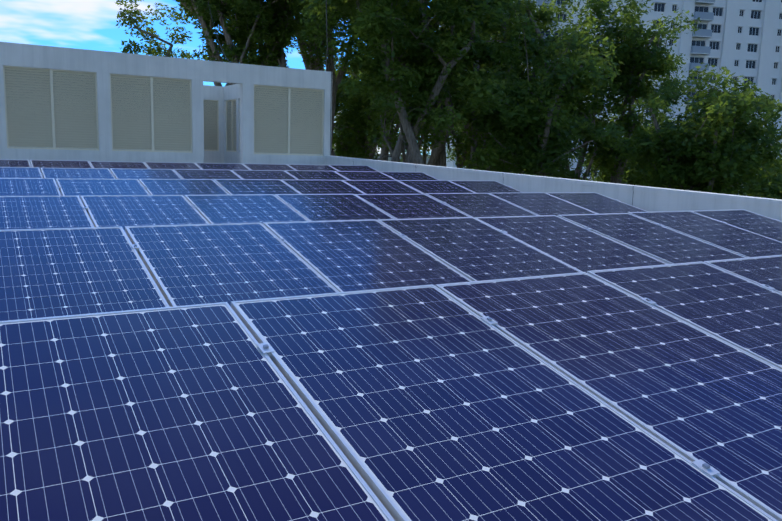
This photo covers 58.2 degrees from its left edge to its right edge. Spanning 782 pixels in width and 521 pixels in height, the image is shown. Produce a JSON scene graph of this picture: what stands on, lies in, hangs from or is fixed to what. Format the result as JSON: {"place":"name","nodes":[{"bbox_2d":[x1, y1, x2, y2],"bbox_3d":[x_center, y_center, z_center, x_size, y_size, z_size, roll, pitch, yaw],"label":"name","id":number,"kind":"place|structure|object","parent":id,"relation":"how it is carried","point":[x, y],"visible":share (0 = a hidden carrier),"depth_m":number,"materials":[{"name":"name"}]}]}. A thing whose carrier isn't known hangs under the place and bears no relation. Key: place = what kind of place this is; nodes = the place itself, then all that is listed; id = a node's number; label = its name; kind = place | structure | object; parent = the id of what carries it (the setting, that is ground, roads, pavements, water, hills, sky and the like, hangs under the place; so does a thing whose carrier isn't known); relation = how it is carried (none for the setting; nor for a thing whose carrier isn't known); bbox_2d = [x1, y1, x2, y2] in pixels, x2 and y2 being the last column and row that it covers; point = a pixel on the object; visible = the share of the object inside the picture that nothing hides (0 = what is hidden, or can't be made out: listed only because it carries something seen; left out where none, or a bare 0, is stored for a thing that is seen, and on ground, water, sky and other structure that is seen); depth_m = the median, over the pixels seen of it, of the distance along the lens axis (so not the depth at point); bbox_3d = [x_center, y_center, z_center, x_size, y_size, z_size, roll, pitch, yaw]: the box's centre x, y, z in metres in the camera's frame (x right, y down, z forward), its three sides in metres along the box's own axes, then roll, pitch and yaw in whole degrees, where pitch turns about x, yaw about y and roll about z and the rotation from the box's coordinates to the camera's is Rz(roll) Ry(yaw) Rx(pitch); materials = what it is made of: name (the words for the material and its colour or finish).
{"place":"outdoors","nodes":[
{"label":"outdoors","id":0,"kind":"place"},
{"bbox_2d":[0,0,435,154],"label":"sky","id":1,"kind":"structure","parent":0,"point":[77,24],"materials":[{"name":"blue"}]},
{"bbox_2d":[0,159,781,520],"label":"solar panel frames","id":2,"kind":"structure","parent":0,"point":[370,483],"depth_m":3.10,"materials":[{"name":"silver metal"}]},
{"bbox_2d":[0,160,781,520],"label":"solar panel glass","id":3,"kind":"object","parent":2,"relation":"in","point":[432,402],"visible":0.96,"depth_m":2.64,"materials":[{"name":"blue glass"}]},
{"bbox_2d":[374,153,430,164],"bbox_3d":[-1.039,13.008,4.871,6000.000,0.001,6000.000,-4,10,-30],"label":"ground","id":4,"kind":"structure","parent":0,"point":[400,157],"depth_m":1454.49,"materials":[{"name":"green plant"}]},
{"bbox_2d":[114,0,325,85],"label":"tree","id":5,"kind":"object","parent":4,"relation":"on","point":[242,9],"depth_m":35.96,"materials":[{"name":"green plant"}]},
{"bbox_2d":[290,3,369,155],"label":"tree","id":6,"kind":"object","parent":4,"relation":"on","point":[322,61],"depth_m":42.79,"materials":[{"name":"green plant"}]},
{"bbox_2d":[324,37,398,159],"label":"tree","id":7,"kind":"object","parent":4,"relation":"on","point":[347,108],"depth_m":47.05,"materials":[{"name":"green plant"}]},
{"bbox_2d":[299,0,543,164],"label":"tree","id":8,"kind":"object","parent":4,"relation":"on","point":[370,27],"depth_m":29.03,"materials":[{"name":"green plant"}]},
{"bbox_2d":[335,0,529,169],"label":"tree","id":9,"kind":"object","parent":4,"relation":"on","point":[484,27],"depth_m":35.22,"materials":[{"name":"green plant"}]},
{"bbox_2d":[446,125,534,171],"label":"tree","id":10,"kind":"object","parent":4,"relation":"on","point":[451,155],"depth_m":60.59,"materials":[{"name":"green plant"}]},
{"bbox_2d":[432,0,589,171],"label":"tree","id":11,"kind":"object","parent":4,"relation":"on","point":[544,14],"depth_m":38.09,"materials":[{"name":"green plant"}]},
{"bbox_2d":[446,12,626,177],"bbox_3d":[5.790,-0.932,31.413,7.079,19.846,7.942,2,9,5],"label":"tree","id":12,"kind":"object","parent":4,"relation":"on","point":[502,127],"depth_m":29.48,"materials":[{"name":"green plant"}]},
{"bbox_2d":[509,0,700,183],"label":"tree","id":13,"kind":"object","parent":4,"relation":"on","point":[621,34],"depth_m":35.42,"materials":[{"name":"green plant"}]},
{"bbox_2d":[431,0,781,195],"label":"tower","id":14,"kind":"structure","parent":4,"relation":"on","point":[741,37],"depth_m":130.22,"materials":[{"name":"grey concrete"}]},
{"bbox_2d":[583,116,689,186],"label":"tree","id":15,"kind":"object","parent":4,"relation":"on","point":[640,173],"depth_m":49.44,"materials":[{"name":"green plant"}]},
{"bbox_2d":[614,62,781,195],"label":"tree","id":16,"kind":"object","parent":4,"relation":"on","point":[748,144],"depth_m":28.71,"materials":[{"name":"green plant"}]},
{"bbox_2d":[739,151,781,198],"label":"tree","id":17,"kind":"object","parent":4,"relation":"on","point":[773,193],"depth_m":31.96,"materials":[{"name":"green plant"}]},
{"bbox_3d":[-7.903,0.059,7.014,23.700,0.990,32.400,-4,10,-30],"label":"roof slab","id":18,"kind":"object","parent":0,"visible":0},
{"bbox_2d":[0,42,331,164],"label":"rooftop structure wall","id":19,"kind":"structure","parent":18,"relation":"on","point":[242,78],"depth_m":17.38,"materials":[{"name":"paint"}]},
{"bbox_2d":[3,65,323,155],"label":"louver panels","id":20,"kind":"object","parent":19,"relation":"attached to","point":[51,109],"visible":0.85,"depth_m":16.94,"materials":[{"name":"paint"}]},
{"bbox_2d":[324,155,781,221],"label":"parapet walls","id":21,"kind":"structure","parent":18,"relation":"on","point":[650,199],"depth_m":10.79,"materials":[{"name":"grey concrete"}]},
{"bbox_2d":[208,0,331,155],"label":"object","id":22,"kind":"object","parent":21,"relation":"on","point":[326,65],"visible":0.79,"depth_m":19.27,"materials":[{"name":"grey"}]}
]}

